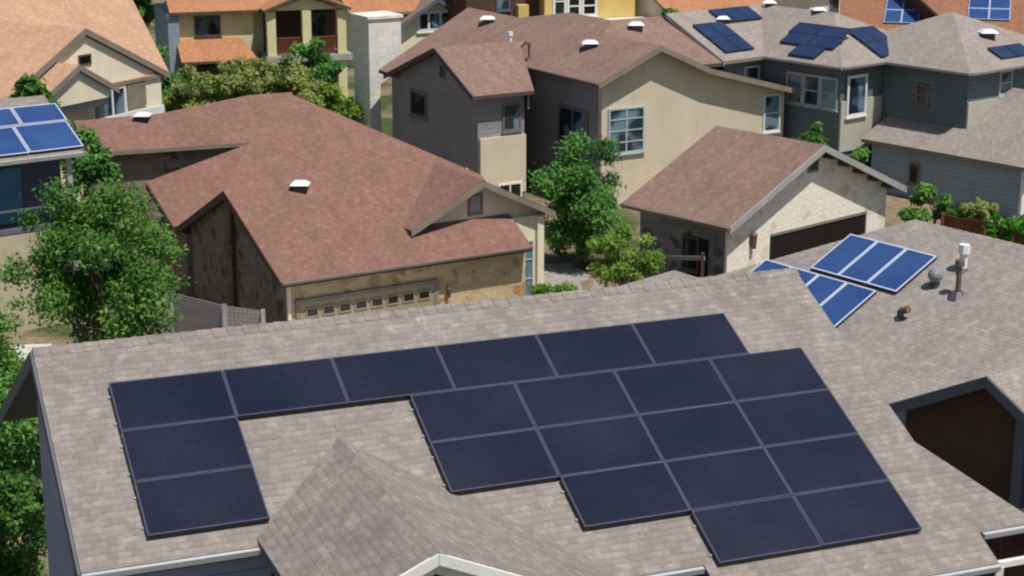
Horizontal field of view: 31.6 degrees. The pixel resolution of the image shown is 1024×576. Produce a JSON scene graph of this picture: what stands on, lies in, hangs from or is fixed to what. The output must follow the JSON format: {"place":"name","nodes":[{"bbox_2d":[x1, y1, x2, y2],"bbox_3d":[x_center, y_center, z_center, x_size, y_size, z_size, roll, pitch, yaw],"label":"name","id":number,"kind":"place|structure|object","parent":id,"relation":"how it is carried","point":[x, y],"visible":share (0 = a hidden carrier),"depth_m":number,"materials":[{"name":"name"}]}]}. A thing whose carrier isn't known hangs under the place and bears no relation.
{"place":"outdoors","nodes":[
{"label":"outdoors","id":0,"kind":"place"},
{"bbox_2d":[0,0,1014,575],"bbox_3d":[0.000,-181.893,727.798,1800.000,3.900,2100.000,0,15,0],"label":"ground","id":1,"kind":"structure","parent":0,"point":[894,204],"depth_m":78.46,"materials":[{"name":"soil"}]},
{"bbox_2d":[0,296,29,389],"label":"garden tree","id":2,"kind":"object","parent":1,"relation":"on","point":[7,358],"visible":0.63,"depth_m":42.97,"materials":[{"name":"green plant"}]},
{"bbox_2d":[0,364,40,493],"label":"garden tree","id":3,"kind":"object","parent":1,"relation":"on","point":[22,434],"visible":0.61,"depth_m":37.47,"materials":[{"name":"green plant"}]},
{"bbox_2d":[0,465,47,575],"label":"garden tree","id":4,"kind":"object","parent":1,"relation":"on","point":[23,512],"visible":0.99,"depth_m":35.66,"materials":[{"name":"green plant"}]},
{"bbox_2d":[6,470,46,575],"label":"shrub","id":5,"kind":"object","parent":1,"relation":"on","point":[41,533],"visible":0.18,"depth_m":39.12,"materials":[{"name":"green plant"}]},
{"bbox_2d":[8,72,74,130],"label":"tree","id":6,"kind":"object","parent":1,"relation":"on","point":[25,84],"visible":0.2,"depth_m":76.14,"materials":[{"name":"green plant"}]},
{"bbox_2d":[0,95,84,334],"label":"blue panel house","id":7,"kind":"structure","parent":1,"relation":"on","point":[20,175],"depth_m":64.23,"materials":[{"name":"grey"}]},
{"bbox_2d":[0,108,20,127],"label":"solar panel","id":8,"kind":"object","parent":7,"relation":"on","point":[8,117],"visible":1,"depth_m":64.08,"materials":[{"name":"blue glass"}]},
{"bbox_2d":[0,167,23,224],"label":"door","id":9,"kind":"structure","parent":7,"relation":"in","point":[10,178],"depth_m":64.27,"materials":[{"name":"blue paint"}]},
{"bbox_2d":[0,127,29,156],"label":"solar panel","id":10,"kind":"object","parent":7,"relation":"on","point":[11,143],"visible":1,"depth_m":62.95,"materials":[{"name":"blue glass"}]},
{"bbox_2d":[11,103,66,124],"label":"solar panel","id":11,"kind":"object","parent":7,"relation":"on","point":[37,114],"visible":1,"depth_m":64.79,"materials":[{"name":"blue glass"}]},
{"bbox_2d":[13,121,83,153],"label":"solar panel","id":12,"kind":"object","parent":7,"relation":"on","point":[47,137],"visible":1,"depth_m":63.82,"materials":[{"name":"blue glass"}]},
{"bbox_2d":[0,0,170,200],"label":"sandy roof house","id":13,"kind":"structure","parent":1,"relation":"on","point":[92,59],"depth_m":85.29,"materials":[{"name":"orange"}]},
{"bbox_2d":[104,84,126,116],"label":"window","id":14,"kind":"structure","parent":13,"relation":"in","point":[117,103],"depth_m":86.02,"materials":[{"name":"glass"}]},
{"bbox_2d":[60,125,120,274],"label":"garden tree","id":15,"kind":"object","parent":1,"relation":"on","point":[91,165],"visible":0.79,"depth_m":69.33,"materials":[{"name":"green plant"}]},
{"bbox_2d":[0,171,196,343],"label":"leafy tree","id":16,"kind":"object","parent":1,"relation":"on","point":[133,283],"visible":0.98,"depth_m":47.21,"materials":[{"name":"green plant"}]},
{"bbox_2d":[133,0,154,26],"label":"tall tree","id":17,"kind":"object","parent":1,"relation":"on","point":[145,8],"visible":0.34,"depth_m":116.43,"materials":[{"name":"green plant"}]},
{"bbox_2d":[70,290,265,342],"bbox_3d":[-11.410,1.493,61.125,6.478,2.327,2.587,0,15,0],"label":"wooden fence","id":18,"kind":"object","parent":1,"relation":"on","point":[197,314],"visible":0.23,"depth_m":60.97,"materials":[{"name":"grey wood"}]},
{"bbox_2d":[157,44,198,111],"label":"bushy tree","id":19,"kind":"object","parent":1,"relation":"on","point":[165,84],"visible":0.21,"depth_m":98.96,"materials":[{"name":"green plant"}]},
{"bbox_2d":[162,64,222,110],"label":"bushy tree","id":20,"kind":"object","parent":1,"relation":"on","point":[185,91],"visible":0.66,"depth_m":97.00,"materials":[{"name":"green plant"}]},
{"bbox_2d":[193,54,262,104],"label":"bushy tree","id":21,"kind":"object","parent":1,"relation":"on","point":[233,68],"visible":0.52,"depth_m":97.54,"materials":[{"name":"green plant"}]},
{"bbox_2d":[154,0,352,99],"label":"house","id":22,"kind":"structure","parent":1,"relation":"on","point":[204,35],"depth_m":111.41,"materials":[{"name":"beige"}]},
{"bbox_2d":[194,16,221,37],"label":"window","id":23,"kind":"structure","parent":22,"relation":"in","point":[204,26],"depth_m":111.23,"materials":[{"name":"black glass"}]},
{"bbox_2d":[311,12,326,45],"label":"window","id":24,"kind":"structure","parent":22,"relation":"in","point":[318,19],"depth_m":114.21,"materials":[{"name":"black glass"}]},
{"bbox_2d":[229,57,307,96],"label":"bushy tree","id":25,"kind":"object","parent":1,"relation":"on","point":[267,84],"visible":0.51,"depth_m":96.78,"materials":[{"name":"green plant"}]},
{"bbox_2d":[277,52,326,101],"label":"bushy tree","id":26,"kind":"object","parent":1,"relation":"on","point":[302,87],"visible":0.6,"depth_m":96.26,"materials":[{"name":"green plant"}]},
{"bbox_2d":[73,92,555,323],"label":"red roof house","id":27,"kind":"structure","parent":1,"relation":"on","point":[280,207],"depth_m":65.14,"materials":[{"name":"brown"}]},
{"bbox_2d":[300,284,434,319],"bbox_3d":[-4.952,1.449,62.691,5.150,2.620,0.127,-9,18,-30],"label":"garage door","id":28,"kind":"structure","parent":27,"relation":"in","point":[417,296],"depth_m":62.49,"materials":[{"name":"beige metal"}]},
{"bbox_2d":[526,240,533,295],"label":"window","id":29,"kind":"structure","parent":27,"relation":"in","point":[529,255],"depth_m":66.79,"materials":[{"name":"white glass"}]},
{"bbox_2d":[288,37,345,84],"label":"bushy tree","id":30,"kind":"object","parent":1,"relation":"on","point":[322,66],"visible":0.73,"depth_m":98.49,"materials":[{"name":"green plant"}]},
{"bbox_2d":[309,82,364,121],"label":"bushy tree","id":31,"kind":"object","parent":1,"relation":"on","point":[342,105],"visible":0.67,"depth_m":95.41,"materials":[{"name":"green plant"}]},
{"bbox_2d":[338,0,450,67],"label":"orange roof house","id":32,"kind":"structure","parent":1,"relation":"on","point":[421,20],"depth_m":126.81,"materials":[{"name":"orange tile"}]},
{"bbox_2d":[416,9,447,33],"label":"window","id":33,"kind":"structure","parent":32,"relation":"in","point":[429,21],"depth_m":127.27,"materials":[{"name":"white paint"}]},
{"bbox_2d":[0,268,1023,575],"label":"grey roof house","id":34,"kind":"structure","parent":1,"relation":"on","point":[354,490],"depth_m":26.05,"materials":[{"name":"grey tile"}]},
{"bbox_2d":[108,370,236,432],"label":"solar panel","id":35,"kind":"object","parent":34,"relation":"on","point":[166,400],"visible":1,"depth_m":26.10,"materials":[{"name":"glass"}]},
{"bbox_2d":[120,416,252,482],"bbox_3d":[-4.593,2.296,25.434,1.727,0.115,1.002,-6,42,-20],"label":"solar panel","id":36,"kind":"object","parent":34,"relation":"on","point":[167,451],"visible":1,"depth_m":25.39,"materials":[{"name":"glass"}]},
{"bbox_2d":[133,466,269,538],"bbox_3d":[-4.260,2.941,24.731,1.727,0.115,1.002,-6,42,-20],"label":"solar panel","id":37,"kind":"object","parent":34,"relation":"on","point":[190,503],"visible":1,"depth_m":24.67,"materials":[{"name":"glass"}]},
{"bbox_2d":[222,358,347,419],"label":"solar panel","id":38,"kind":"object","parent":34,"relation":"on","point":[281,388],"visible":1,"depth_m":26.67,"materials":[{"name":"glass"}]},
{"bbox_2d":[331,346,454,405],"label":"solar panel","id":39,"kind":"object","parent":34,"relation":"on","point":[375,377],"visible":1,"depth_m":27.26,"materials":[{"name":"glass"}]},
{"bbox_2d":[410,383,535,445],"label":"solar panel","id":40,"kind":"object","parent":34,"relation":"on","point":[468,412],"visible":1,"depth_m":26.90,"materials":[{"name":"glass"}]},
{"bbox_2d":[430,429,558,494],"bbox_3d":[-0.272,2.533,26.242,1.727,0.115,1.002,-6,42,-21],"label":"solar panel","id":41,"kind":"object","parent":34,"relation":"on","point":[490,462],"visible":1,"depth_m":26.18,"materials":[{"name":"glass"}]},
{"bbox_2d":[436,334,556,389],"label":"solar panel","id":42,"kind":"object","parent":34,"relation":"on","point":[481,363],"visible":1,"depth_m":27.87,"materials":[{"name":"glass"}]},
{"bbox_2d":[514,371,637,428],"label":"solar panel","id":43,"kind":"object","parent":34,"relation":"on","point":[557,401],"visible":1,"depth_m":27.49,"materials":[{"name":"glass"}]},
{"bbox_2d":[536,323,654,376],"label":"solar panel","id":44,"kind":"object","parent":34,"relation":"on","point":[592,350],"visible":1,"depth_m":28.45,"materials":[{"name":"glass"}]},
{"bbox_2d":[537,415,662,479],"bbox_3d":[1.283,2.372,26.830,1.727,0.115,1.002,-6,42,-21],"label":"solar panel","id":45,"kind":"object","parent":34,"relation":"on","point":[594,446],"visible":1,"depth_m":26.79,"materials":[{"name":"glass"}]},
{"bbox_2d":[560,461,690,529],"bbox_3d":[1.617,3.011,26.123,1.727,0.115,1.002,-6,42,-21],"label":"solar panel","id":46,"kind":"object","parent":34,"relation":"on","point":[620,496],"visible":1,"depth_m":26.06,"materials":[{"name":"glass"}]},
{"bbox_2d":[614,359,734,414],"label":"solar panel","id":47,"kind":"object","parent":34,"relation":"on","point":[671,386],"visible":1,"depth_m":28.09,"materials":[{"name":"glass"}]},
{"bbox_2d":[632,313,748,364],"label":"solar panel","id":48,"kind":"object","parent":34,"relation":"on","point":[683,339],"visible":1,"depth_m":29.04,"materials":[{"name":"glass"}]},
{"bbox_2d":[638,402,762,461],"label":"solar panel","id":49,"kind":"object","parent":34,"relation":"on","point":[698,431],"visible":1,"depth_m":27.38,"materials":[{"name":"glass"}]},
{"bbox_2d":[664,447,791,513],"bbox_3d":[3.172,2.850,26.710,1.727,0.115,1.002,-6,42,-21],"label":"solar panel","id":50,"kind":"object","parent":34,"relation":"on","point":[725,479],"visible":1,"depth_m":26.67,"materials":[{"name":"glass"}]},
{"bbox_2d":[691,495,822,565],"bbox_3d":[3.503,3.499,26.011,1.727,0.115,1.002,-6,42,-21],"label":"solar panel","id":51,"kind":"object","parent":34,"relation":"on","point":[752,530],"visible":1,"depth_m":25.95,"materials":[{"name":"glass"}]},
{"bbox_2d":[710,347,828,401],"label":"solar panel","id":52,"kind":"object","parent":34,"relation":"on","point":[751,376],"visible":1,"depth_m":28.67,"materials":[{"name":"glass"}]},
{"bbox_2d":[736,389,857,446],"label":"solar panel","id":53,"kind":"object","parent":34,"relation":"on","point":[795,418],"visible":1,"depth_m":27.96,"materials":[{"name":"glass"}]},
{"bbox_2d":[764,434,888,494],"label":"solar panel","id":54,"kind":"object","parent":34,"relation":"on","point":[824,464],"visible":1,"depth_m":27.26,"materials":[{"name":"glass"}]},
{"bbox_2d":[793,480,921,547],"bbox_3d":[5.059,3.333,26.595,1.727,0.115,1.002,-6,42,-21],"label":"solar panel","id":55,"kind":"object","parent":34,"relation":"on","point":[855,513],"visible":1,"depth_m":26.54,"materials":[{"name":"glass"}]},
{"bbox_2d":[443,0,642,20],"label":"yellow house","id":56,"kind":"structure","parent":1,"relation":"on","point":[613,9],"depth_m":125.42,"materials":[{"name":"paint"}]},
{"bbox_2d":[581,0,597,16],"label":"window","id":57,"kind":"structure","parent":56,"relation":"in","point":[589,7],"depth_m":125.83,"materials":[{"name":"white paint"}]},
{"bbox_2d":[529,280,578,294],"bbox_3d":[1.516,0.747,63.794,1.637,2.249,1.804,-8,17,-28],"label":"shrub","id":58,"kind":"object","parent":1,"relation":"on","point":[541,288],"visible":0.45,"depth_m":63.51,"materials":[{"name":"green plant"}]},
{"bbox_2d":[350,7,800,203],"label":"two storey house","id":59,"kind":"structure","parent":1,"relation":"on","point":[504,101],"depth_m":85.48,"materials":[{"name":"brown"}]},
{"bbox_2d":[408,88,427,121],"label":"window","id":60,"kind":"structure","parent":59,"relation":"in","point":[417,99],"depth_m":87.56,"materials":[{"name":"black glass"}]},
{"bbox_2d":[501,102,522,133],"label":"window","id":61,"kind":"structure","parent":59,"relation":"in","point":[511,112],"depth_m":83.70,"materials":[{"name":"grey glass"}]},
{"bbox_2d":[555,104,588,148],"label":"window","id":62,"kind":"structure","parent":59,"relation":"in","point":[569,119],"depth_m":84.93,"materials":[{"name":"grey glass"}]},
{"bbox_2d":[607,105,645,156],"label":"window","id":63,"kind":"structure","parent":59,"relation":"in","point":[626,125],"depth_m":83.66,"materials":[{"name":"white glass"}]},
{"bbox_2d":[761,93,781,133],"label":"window","id":64,"kind":"structure","parent":59,"relation":"in","point":[771,102],"depth_m":87.86,"materials":[{"name":"glass"}]},
{"bbox_2d":[524,128,627,267],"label":"round tree","id":65,"kind":"object","parent":1,"relation":"on","point":[588,207],"visible":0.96,"depth_m":71.50,"materials":[{"name":"green plant"}]},
{"bbox_2d":[585,221,664,286],"bbox_3d":[3.756,0.035,60.827,2.581,4.561,2.622,-6,16,-22],"label":"bush","id":66,"kind":"object","parent":1,"relation":"on","point":[620,265],"visible":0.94,"depth_m":60.19,"materials":[{"name":"green plant"}]},
{"bbox_2d":[605,252,704,286],"bbox_3d":[4.838,0.138,62.189,0.211,3.717,4.829,-12,20,-38],"label":"rail fence","id":67,"kind":"object","parent":1,"relation":"on","point":[702,257],"visible":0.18,"depth_m":60.76,"materials":[{"name":"brown wood"}]},
{"bbox_2d":[635,0,764,16],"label":"orange gable house","id":68,"kind":"structure","parent":1,"relation":"on","point":[648,8],"depth_m":127.50,"materials":[{"name":"orange tile"}]},
{"bbox_2d":[774,0,840,14],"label":"pale house","id":69,"kind":"structure","parent":1,"relation":"on","point":[831,5],"depth_m":124.09,"materials":[{"name":"white paint"}]},
{"bbox_2d":[791,121,828,145],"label":"shrub","id":70,"kind":"object","parent":1,"relation":"on","point":[814,136],"visible":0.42,"depth_m":83.31,"materials":[{"name":"green plant"}]},
{"bbox_2d":[621,219,1023,508],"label":"hipped roof house","id":71,"kind":"structure","parent":1,"relation":"on","point":[936,347],"depth_m":43.56,"materials":[{"name":"grey"}]},
{"bbox_2d":[751,259,791,271],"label":"solar panel","id":72,"kind":"object","parent":71,"relation":"on","point":[765,264],"visible":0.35,"depth_m":49.02,"materials":[{"name":"blue glass"}]},
{"bbox_2d":[806,274,846,305],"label":"solar panel","id":73,"kind":"object","parent":71,"relation":"on","point":[822,289],"visible":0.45,"depth_m":47.18,"materials":[{"name":"blue glass"}]},
{"bbox_2d":[810,234,877,276],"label":"solar panel","id":74,"kind":"object","parent":71,"relation":"on","point":[842,255],"visible":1,"depth_m":48.16,"materials":[{"name":"blue glass"}]},
{"bbox_2d":[821,282,876,327],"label":"solar panel","id":75,"kind":"object","parent":71,"relation":"on","point":[843,303],"visible":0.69,"depth_m":46.28,"materials":[{"name":"blue glass"}]},
{"bbox_2d":[838,241,906,284],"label":"solar panel","id":76,"kind":"object","parent":71,"relation":"on","point":[868,265],"visible":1,"depth_m":47.37,"materials":[{"name":"blue glass"}]},
{"bbox_2d":[867,248,936,293],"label":"solar panel","id":77,"kind":"object","parent":71,"relation":"on","point":[901,270],"visible":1,"depth_m":46.57,"materials":[{"name":"blue glass"}]},
{"bbox_2d":[661,0,1023,217],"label":"green house","id":78,"kind":"structure","parent":1,"relation":"on","point":[937,101],"depth_m":86.36,"materials":[{"name":"grey"}]},
{"bbox_2d":[692,23,722,38],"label":"solar panel","id":79,"kind":"object","parent":78,"relation":"on","point":[707,30],"visible":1,"depth_m":88.77,"materials":[{"name":"glass"}]},
{"bbox_2d":[709,36,739,52],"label":"solar panel","id":80,"kind":"object","parent":78,"relation":"on","point":[724,44],"visible":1,"depth_m":88.05,"materials":[{"name":"glass"}]},
{"bbox_2d":[724,35,753,50],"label":"solar panel","id":81,"kind":"object","parent":78,"relation":"on","point":[740,43],"visible":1,"depth_m":88.70,"materials":[{"name":"glass"}]},
{"bbox_2d":[784,71,802,105],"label":"window","id":82,"kind":"structure","parent":78,"relation":"in","point":[793,79],"depth_m":88.06,"materials":[{"name":"grey glass"}]},
{"bbox_2d":[780,32,816,44],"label":"solar panel","id":83,"kind":"object","parent":78,"relation":"on","point":[794,38],"visible":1,"depth_m":88.59,"materials":[{"name":"glass"}]},
{"bbox_2d":[788,44,825,58],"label":"solar panel","id":84,"kind":"object","parent":78,"relation":"on","point":[806,51],"visible":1,"depth_m":87.17,"materials":[{"name":"glass"}]},
{"bbox_2d":[788,22,825,34],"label":"solar panel","id":85,"kind":"object","parent":78,"relation":"on","point":[806,28],"visible":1,"depth_m":89.15,"materials":[{"name":"glass"}]},
{"bbox_2d":[800,73,819,109],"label":"window","id":86,"kind":"structure","parent":78,"relation":"in","point":[811,83],"depth_m":87.29,"materials":[{"name":"grey glass"}]},
{"bbox_2d":[806,35,843,49],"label":"solar panel","id":87,"kind":"object","parent":78,"relation":"on","point":[830,43],"visible":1,"depth_m":87.30,"materials":[{"name":"glass"}]},
{"bbox_2d":[817,76,838,112],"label":"window","id":88,"kind":"structure","parent":78,"relation":"in","point":[828,99],"depth_m":86.46,"materials":[{"name":"grey glass"}]},
{"bbox_2d":[815,25,852,38],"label":"solar panel","id":89,"kind":"object","parent":78,"relation":"on","point":[835,31],"visible":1,"depth_m":87.87,"materials":[{"name":"glass"}]},
{"bbox_2d":[845,73,867,119],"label":"window","id":90,"kind":"structure","parent":78,"relation":"in","point":[856,97],"depth_m":86.59,"materials":[{"name":"glass"}]},
{"bbox_2d":[849,27,876,43],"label":"solar panel","id":91,"kind":"object","parent":78,"relation":"on","point":[861,35],"visible":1,"depth_m":88.19,"materials":[{"name":"glass"}]},
{"bbox_2d":[864,41,888,57],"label":"solar panel","id":92,"kind":"object","parent":78,"relation":"on","point":[879,49],"visible":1,"depth_m":87.49,"materials":[{"name":"glass"}]},
{"bbox_2d":[906,162,919,185],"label":"window","id":93,"kind":"structure","parent":78,"relation":"in","point":[914,168],"depth_m":85.37,"materials":[{"name":"black glass"}]},
{"bbox_2d":[913,84,929,107],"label":"window","id":94,"kind":"structure","parent":78,"relation":"in","point":[922,91],"depth_m":86.06,"materials":[{"name":"black glass"}]},
{"bbox_2d":[987,45,1017,58],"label":"solar panel","id":95,"kind":"object","parent":78,"relation":"on","point":[1002,52],"visible":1,"depth_m":85.98,"materials":[{"name":"glass"}]},
{"bbox_2d":[997,70,1012,97],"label":"window","id":96,"kind":"structure","parent":78,"relation":"in","point":[1006,77],"depth_m":85.80,"materials":[{"name":"clear glass"}]},
{"bbox_2d":[848,147,870,164],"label":"shrub","id":97,"kind":"object","parent":1,"relation":"on","point":[860,155],"visible":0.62,"depth_m":80.80,"materials":[{"name":"green plant"}]},
{"bbox_2d":[839,0,1023,34],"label":"brick red house","id":98,"kind":"structure","parent":1,"relation":"on","point":[870,12],"depth_m":126.12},
{"bbox_2d":[883,10,902,22],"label":"solar panel","id":99,"kind":"object","parent":98,"relation":"on","point":[892,16],"visible":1,"depth_m":126.91,"materials":[{"name":"blue glass"}]},
{"bbox_2d":[968,8,988,19],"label":"solar panel","id":100,"kind":"object","parent":98,"relation":"on","point":[979,13],"visible":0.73,"depth_m":123.23,"materials":[{"name":"blue glass"}]},
{"bbox_2d":[989,8,1010,20],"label":"solar panel","id":101,"kind":"object","parent":98,"relation":"on","point":[1000,14],"visible":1,"depth_m":122.83,"materials":[{"name":"blue glass"}]},
{"bbox_2d":[897,182,966,223],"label":"shrub","id":102,"kind":"object","parent":1,"relation":"on","point":[926,192],"visible":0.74,"depth_m":66.96,"materials":[{"name":"green plant"}]},
{"bbox_2d":[958,197,998,223],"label":"shrub","id":103,"kind":"object","parent":1,"relation":"on","point":[979,209],"visible":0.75,"depth_m":66.04,"materials":[{"name":"green plant"}]},
{"bbox_2d":[940,212,1023,244],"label":"fence","id":104,"kind":"object","parent":1,"relation":"on","point":[954,222],"visible":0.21,"depth_m":64.55,"materials":[{"name":"brown wood"}]},
{"bbox_2d":[981,212,1023,244],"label":"hedge","id":105,"kind":"object","parent":1,"relation":"on","point":[1010,226],"visible":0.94,"depth_m":61.63,"materials":[{"name":"green plant"}]},
{"bbox_2d":[544,262,602,289],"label":"path","id":106,"kind":"structure","parent":0,"point":[556,273],"depth_m":71.73,"materials":[{"name":"grey concrete"}]},
{"bbox_2d":[620,126,906,277],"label":"stone garage","id":107,"kind":"structure","parent":0,"point":[724,199],"depth_m":64.09,"materials":[{"name":"brown"}]},
{"bbox_2d":[679,234,698,273],"bbox_3d":[6.229,-1.183,63.272,0.120,1.270,0.920,-13,20,-40],"label":"window","id":108,"kind":"structure","parent":107,"relation":"in","point":[684,245],"depth_m":63.39,"materials":[{"name":"brown paint"}]},
{"bbox_2d":[688,237,708,276],"bbox_3d":[6.493,-0.576,63.195,0.052,2.400,0.900,-13,20,-40],"label":"side door","id":109,"kind":"structure","parent":107,"relation":"in","point":[692,244],"depth_m":63.02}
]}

